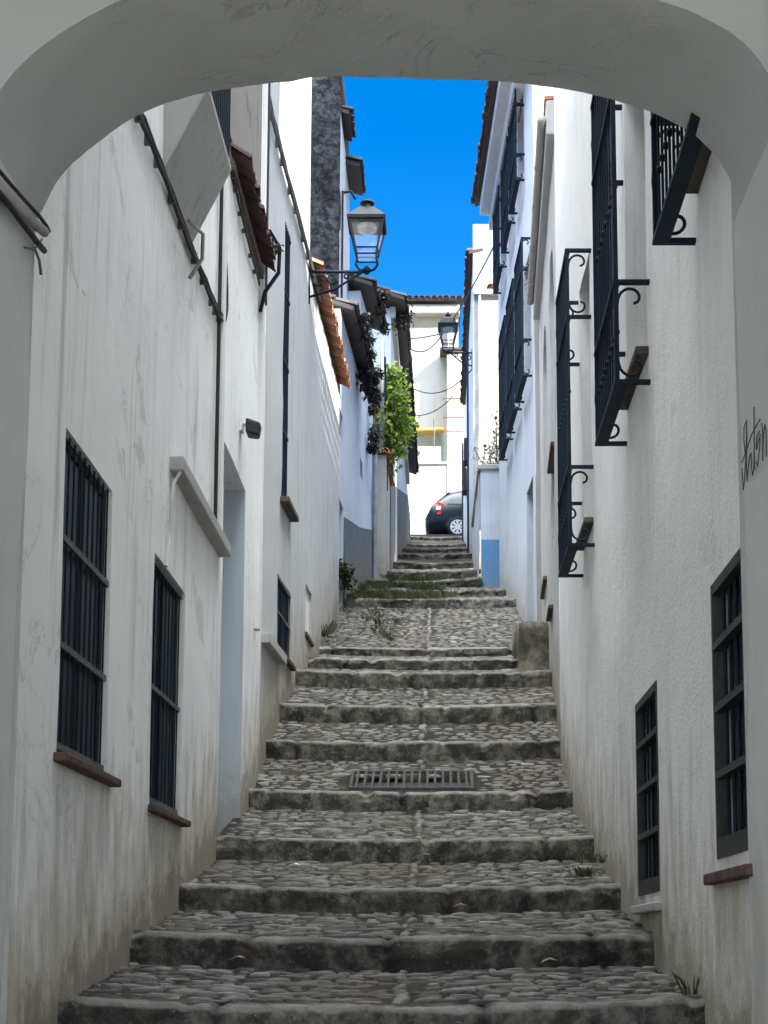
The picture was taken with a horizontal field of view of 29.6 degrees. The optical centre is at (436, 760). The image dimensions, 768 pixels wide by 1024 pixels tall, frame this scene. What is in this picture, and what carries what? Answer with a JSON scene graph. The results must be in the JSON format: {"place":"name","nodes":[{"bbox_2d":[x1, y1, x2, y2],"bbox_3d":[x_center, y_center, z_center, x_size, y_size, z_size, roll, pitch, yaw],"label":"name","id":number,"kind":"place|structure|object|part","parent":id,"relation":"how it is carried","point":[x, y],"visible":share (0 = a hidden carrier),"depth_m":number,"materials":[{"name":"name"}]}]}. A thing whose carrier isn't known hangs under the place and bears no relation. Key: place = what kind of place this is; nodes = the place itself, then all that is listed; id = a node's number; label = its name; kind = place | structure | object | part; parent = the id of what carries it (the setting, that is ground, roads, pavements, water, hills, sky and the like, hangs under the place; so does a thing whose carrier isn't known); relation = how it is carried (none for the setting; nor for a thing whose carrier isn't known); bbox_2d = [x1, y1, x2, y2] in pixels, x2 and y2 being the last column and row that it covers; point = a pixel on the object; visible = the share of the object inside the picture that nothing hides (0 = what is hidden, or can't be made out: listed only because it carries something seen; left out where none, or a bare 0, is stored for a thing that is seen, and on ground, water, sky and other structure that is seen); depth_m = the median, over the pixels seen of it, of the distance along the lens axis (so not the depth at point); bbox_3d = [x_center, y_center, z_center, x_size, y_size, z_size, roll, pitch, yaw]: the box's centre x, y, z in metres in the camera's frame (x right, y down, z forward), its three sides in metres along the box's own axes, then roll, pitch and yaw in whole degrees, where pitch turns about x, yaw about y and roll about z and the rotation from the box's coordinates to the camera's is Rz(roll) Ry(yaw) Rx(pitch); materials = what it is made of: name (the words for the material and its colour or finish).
{"place":"outdoors","nodes":[
{"label":"outdoors","id":0,"kind":"place"},
{"bbox_2d":[57,536,704,1023],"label":"stairway","id":1,"kind":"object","parent":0,"point":[355,916],"visible":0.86,"depth_m":10.78,"materials":[{"name":"stone"}]},
{"bbox_2d":[321,618,342,637],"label":"weed tuft","id":2,"kind":"object","parent":1,"relation":"on","point":[332,628],"visible":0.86,"depth_m":19.65,"materials":[{"name":"green plant"}]},
{"bbox_2d":[342,572,465,641],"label":"grass","id":3,"kind":"structure","parent":1,"relation":"on","point":[391,594],"depth_m":23.52,"materials":[{"name":"green plant"}]},
{"bbox_2d":[349,770,473,793],"bbox_3d":[-0.240,0.234,13.890,1.180,0.340,0.480,0,-7,0],"label":"drain grate","id":4,"kind":"object","parent":1,"relation":"on","point":[400,788],"visible":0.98,"depth_m":13.87,"materials":[{"name":"metal"}]},
{"bbox_2d":[559,865,606,877],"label":"weed tuft","id":5,"kind":"object","parent":1,"relation":"on","point":[582,872],"visible":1,"depth_m":10.17,"materials":[{"name":"green plant"}]},
{"bbox_2d":[574,851,606,863],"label":"weed tuft","id":6,"kind":"object","parent":1,"relation":"on","point":[592,860],"visible":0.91,"depth_m":10.66,"materials":[{"name":"green plant"}]},
{"bbox_2d":[670,969,699,994],"bbox_3d":[1.234,1.040,6.829,0.292,0.124,0.214,0,-7,0],"label":"weed tuft","id":7,"kind":"object","parent":1,"relation":"on","point":[684,987],"visible":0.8,"depth_m":6.81,"materials":[{"name":"green plant"}]},
{"bbox_2d":[344,76,488,346],"label":"sky","id":8,"kind":"structure","parent":0,"point":[417,140],"materials":[{"name":"blue"}]},
{"bbox_2d":[410,534,461,536],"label":"road","id":9,"kind":"structure","parent":0,"point":[435,535],"depth_m":45.44,"materials":[{"name":"grey asphalt"}]},
{"bbox_2d":[425,491,461,533],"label":"parked car","id":10,"kind":"object","parent":9,"relation":"on","point":[444,516],"visible":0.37,"depth_m":45.83,"materials":[{"name":"black metal"}]},
{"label":"side window","id":11,"kind":"part","parent":10,"relation":"part of","materials":[{"name":"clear glass"}]},
{"bbox_3d":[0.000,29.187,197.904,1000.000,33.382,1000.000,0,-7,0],"label":"ground","id":12,"kind":"structure","parent":0,"visible":0},
{"bbox_2d":[6,83,281,1023],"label":"white house","id":13,"kind":"structure","parent":12,"relation":"on","point":[138,713],"depth_m":8.47,"materials":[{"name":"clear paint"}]},
{"bbox_2d":[53,437,121,786],"bbox_3d":[-1.760,-0.724,7.322,0.137,1.608,1.148,0,-7,0],"label":"window","id":14,"kind":"structure","parent":13,"relation":"in","point":[81,676],"depth_m":7.33,"materials":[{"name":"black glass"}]},
{"bbox_2d":[147,559,190,826],"bbox_3d":[-1.754,-0.418,9.450,0.137,1.615,1.218,0,-7,0],"label":"window","id":15,"kind":"structure","parent":13,"relation":"in","point":[166,606],"depth_m":9.50,"materials":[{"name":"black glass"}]},
{"bbox_2d":[134,113,228,321],"bbox_3d":[-1.721,-4.073,10.050,0.056,1.194,3.520,0,-7,0],"label":"cable run","id":16,"kind":"object","parent":13,"relation":"attached to","point":[142,121],"visible":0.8,"depth_m":9.62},
{"bbox_2d":[231,166,259,285],"bbox_3d":[-1.717,-4.768,13.035,0.051,0.196,1.827,0,-7,0],"label":"cable run","id":17,"kind":"object","parent":13,"relation":"attached to","point":[244,230],"visible":1,"depth_m":12.88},
{"bbox_2d":[239,418,261,438],"bbox_3d":[-1.647,-2.927,12.803,0.187,0.156,0.174,0,-7,0],"label":"floodlight","id":18,"kind":"object","parent":13,"relation":"attached to","point":[253,428],"visible":1,"depth_m":12.73,"materials":[{"name":"grey metal"}]},
{"bbox_2d":[271,236,283,254],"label":"creeper","id":19,"kind":"object","parent":13,"relation":"attached to","point":[277,245],"visible":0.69,"depth_m":14.07,"materials":[{"name":"green plant"}]},
{"bbox_2d":[259,77,311,771],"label":"tall white house","id":20,"kind":"structure","parent":12,"relation":"on","point":[284,547],"depth_m":16.10,"materials":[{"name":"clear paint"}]},
{"bbox_2d":[277,575,295,670],"bbox_3d":[-1.669,-1.498,15.909,0.117,0.858,1.092,0,-7,2],"label":"window","id":21,"kind":"structure","parent":20,"relation":"in","point":[283,594],"depth_m":15.90,"materials":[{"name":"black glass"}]},
{"bbox_2d":[280,222,298,521],"bbox_3d":[-1.648,-4.347,16.208,0.150,3.244,0.786,0,-7,2],"label":"window","id":22,"kind":"structure","parent":20,"relation":"in","point":[285,500],"depth_m":16.10,"materials":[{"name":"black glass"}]},
{"bbox_2d":[270,95,321,301],"bbox_3d":[-1.629,-6.395,16.754,0.064,0.228,4.581,0,-7,2],"label":"cable run","id":23,"kind":"object","parent":20,"relation":"attached to","point":[283,163],"visible":0.86,"depth_m":16.31,"materials":[{"name":"grey plastic"}]},
{"bbox_2d":[308,199,386,303],"bbox_3d":[-1.127,-6.354,18.137,0.985,1.352,0.483,0,-7,0],"label":"street lamp","id":24,"kind":"object","parent":20,"relation":"attached to","point":[366,217],"visible":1,"depth_m":18.08,"materials":[{"name":"grey metal"}]},
{"bbox_2d":[264,257,350,668],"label":"white house","id":25,"kind":"structure","parent":12,"relation":"on","point":[328,368],"depth_m":19.59,"materials":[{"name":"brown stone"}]},
{"bbox_2d":[305,589,308,633],"bbox_3d":[-1.631,-1.829,17.985,0.020,0.607,0.633,0,-7,2],"label":"meter door","id":26,"kind":"structure","parent":25,"relation":"in","point":[307,594],"depth_m":18.13,"materials":[{"name":"white metal"}]},
{"bbox_2d":[310,76,365,298],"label":"dark gable house","id":27,"kind":"structure","parent":12,"relation":"on","point":[337,175],"depth_m":23.75,"materials":[{"name":"stone"}]},
{"bbox_2d":[331,274,386,615],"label":"overgrown house","id":28,"kind":"structure","parent":12,"relation":"on","point":[357,541],"depth_m":24.31,"materials":[{"name":"white paint"}]},
{"bbox_2d":[339,558,357,591],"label":"leafy weed","id":29,"kind":"object","parent":28,"relation":"attached to","point":[346,575],"visible":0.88,"depth_m":22.40,"materials":[{"name":"green plant"}]},
{"bbox_2d":[352,308,377,365],"bbox_3d":[-1.206,-6.930,23.626,0.532,0.522,1.510,0,-7,0],"label":"creeper","id":30,"kind":"object","parent":28,"relation":"attached to","point":[367,318],"visible":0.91,"depth_m":23.52,"materials":[{"name":"green plant"}]},
{"bbox_2d":[356,363,385,407],"bbox_3d":[-1.128,-6.370,24.717,0.536,0.786,0.780,0,-7,0],"label":"creeper","id":31,"kind":"object","parent":28,"relation":"attached to","point":[368,378],"visible":1,"depth_m":24.53,"materials":[{"name":"green plant"}]},
{"bbox_2d":[366,392,386,456],"bbox_3d":[-1.146,-6.040,26.108,0.442,1.252,0.696,3,-8,-20],"label":"creeper","id":32,"kind":"object","parent":28,"relation":"attached to","point":[374,436],"visible":0.85,"depth_m":25.99,"materials":[{"name":"green plant"}]},
{"bbox_2d":[371,290,391,336],"bbox_3d":[-1.056,-8.133,26.426,0.467,0.567,1.146,0,-7,0],"label":"creeper","id":33,"kind":"object","parent":28,"relation":"attached to","point":[379,308],"visible":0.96,"depth_m":26.25,"materials":[{"name":"green plant"}]},
{"bbox_2d":[372,447,394,579],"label":"garden wall","id":34,"kind":"structure","parent":12,"relation":"on","point":[383,530],"depth_m":26.89,"materials":[{"name":"paint"}]},
{"bbox_2d":[379,339,387,490],"bbox_3d":[-1.106,-6.510,27.328,0.387,2.950,0.090,0,-7,0],"label":"metal pole","id":35,"kind":"object","parent":34,"relation":"attached to","point":[383,385],"visible":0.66,"depth_m":27.35,"materials":[{"name":"metal"}]},
{"bbox_2d":[373,359,421,476],"bbox_3d":[-0.904,-6.484,27.774,1.233,2.350,1.508,0,-7,0],"label":"climbing vine","id":36,"kind":"object","parent":34,"relation":"on","point":[398,426],"visible":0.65,"depth_m":27.51,"materials":[{"name":"green plant"}]},
{"bbox_2d":[0,0,767,1023],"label":"archway","id":37,"kind":"object","parent":12,"relation":"on","point":[78,78],"visible":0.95,"depth_m":5.64,"materials":[{"name":"paint"}]},
{"bbox_2d":[0,169,50,274],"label":"cable bundle","id":38,"kind":"object","parent":37,"relation":"attached to","point":[24,217],"visible":1,"depth_m":5.72,"materials":[{"name":"grey plastic"}]},
{"bbox_2d":[372,285,418,570],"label":"house","id":39,"kind":"structure","parent":12,"relation":"on","point":[397,350],"depth_m":31.89,"materials":[{"name":"grey paint"}]},
{"bbox_2d":[391,304,415,335],"bbox_3d":[-0.753,-8.998,29.717,0.678,0.781,0.739,0,-7,0],"label":"creeper","id":40,"kind":"object","parent":39,"relation":"attached to","point":[402,322],"visible":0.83,"depth_m":29.61,"materials":[{"name":"green plant"}]},
{"bbox_2d":[416,397,451,415],"bbox_3d":[-0.056,-8.376,34.315,0.858,0.484,0.025,0,-7,0],"label":"overhead wire","id":41,"kind":"object","parent":39,"relation":"attached to","point":[434,410],"visible":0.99,"depth_m":34.29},
{"bbox_2d":[407,419,447,533],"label":"retaining wall","id":42,"kind":"structure","parent":12,"relation":"on","point":[426,487],"depth_m":49.56,"materials":[{"name":"white paint"}]},
{"bbox_2d":[407,295,463,493],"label":"white house","id":43,"kind":"structure","parent":12,"relation":"on","point":[429,370],"depth_m":52.28,"materials":[{"name":"paint"}]},
{"bbox_2d":[440,347,464,492],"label":"house","id":44,"kind":"structure","parent":12,"relation":"on","point":[455,417],"depth_m":51.34,"materials":[{"name":"paint"}]},
{"bbox_2d":[471,464,499,586],"bbox_3d":[1.145,-3.429,27.420,0.910,3.260,3.652,0,-7,0],"label":"raised planter","id":45,"kind":"object","parent":12,"relation":"on","point":[485,519],"visible":0.52,"depth_m":25.76,"materials":[{"name":"paint"}]},
{"bbox_2d":[469,411,498,471],"bbox_3d":[1.006,-5.646,26.622,0.970,1.336,1.175,-6,-10,41],"label":"rose bush","id":46,"kind":"object","parent":45,"relation":"on","point":[496,452],"visible":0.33,"depth_m":26.30,"materials":[{"name":"green plant"}]},
{"bbox_2d":[460,224,535,576],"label":"sunlit house","id":47,"kind":"structure","parent":12,"relation":"on","point":[479,393],"depth_m":31.50,"materials":[{"name":"paint"}]},
{"bbox_2d":[438,312,471,368],"bbox_3d":[0.415,-9.378,32.427,0.788,1.352,0.455,0,-7,0],"label":"street lamp","id":48,"kind":"object","parent":47,"relation":"attached to","point":[447,323],"visible":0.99,"depth_m":32.37,"materials":[{"name":"grey metal"}]},
{"bbox_2d":[407,331,443,351],"bbox_3d":[-0.233,-9.248,31.909,0.025,0.817,1.280,-6,-9,38],"label":"overhead wire","id":49,"kind":"object","parent":48,"relation":"attached to","point":[428,348],"visible":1,"depth_m":31.94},
{"bbox_2d":[411,332,446,338],"bbox_3d":[-0.208,-9.504,32.441,0.882,0.186,0.025,0,-7,0],"label":"overhead wire","id":50,"kind":"object","parent":48,"relation":"attached to","point":[427,336],"visible":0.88,"depth_m":32.43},
{"bbox_2d":[414,369,471,393],"bbox_3d":[0.135,-8.496,32.818,1.646,0.335,0.025,-6,-9,37],"label":"overhead wire","id":51,"kind":"object","parent":48,"relation":"attached to","point":[446,389],"visible":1,"depth_m":32.72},
{"bbox_2d":[454,247,492,317],"bbox_3d":[0.724,-9.667,29.440,0.025,1.213,6.049,1,-7,-7],"label":"overhead wire","id":52,"kind":"object","parent":48,"relation":"attached to","point":[474,282],"visible":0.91,"depth_m":29.11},
{"bbox_2d":[471,81,553,620],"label":"tall shaded house","id":53,"kind":"structure","parent":12,"relation":"on","point":[502,191],"depth_m":22.29,"materials":[{"name":"white paint"}]},
{"bbox_2d":[512,621,548,671],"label":"stone block","id":54,"kind":"structure","parent":12,"relation":"on","point":[530,645],"depth_m":17.52,"materials":[{"name":"grey stone"}]},
{"bbox_2d":[527,96,625,738],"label":"niche house","id":55,"kind":"structure","parent":12,"relation":"on","point":[541,292],"depth_m":16.83,"materials":[{"name":"white paint"}]},
{"bbox_2d":[554,88,752,1023],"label":"roughcast house","id":56,"kind":"structure","parent":12,"relation":"on","point":[652,737],"depth_m":8.26,"materials":[{"name":"white paint"}]},
{"bbox_2d":[631,680,661,913],"bbox_3d":[1.268,0.245,8.542,0.150,1.299,0.951,0,-7,0],"label":"window","id":57,"kind":"structure","parent":56,"relation":"in","point":[645,785],"depth_m":8.70,"materials":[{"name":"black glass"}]},
{"bbox_2d":[703,548,752,884],"bbox_3d":[1.265,-0.162,6.133,0.150,1.343,0.890,0,-7,0],"label":"window","id":58,"kind":"structure","parent":56,"relation":"in","point":[728,843],"depth_m":6.29,"materials":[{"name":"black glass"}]}
]}

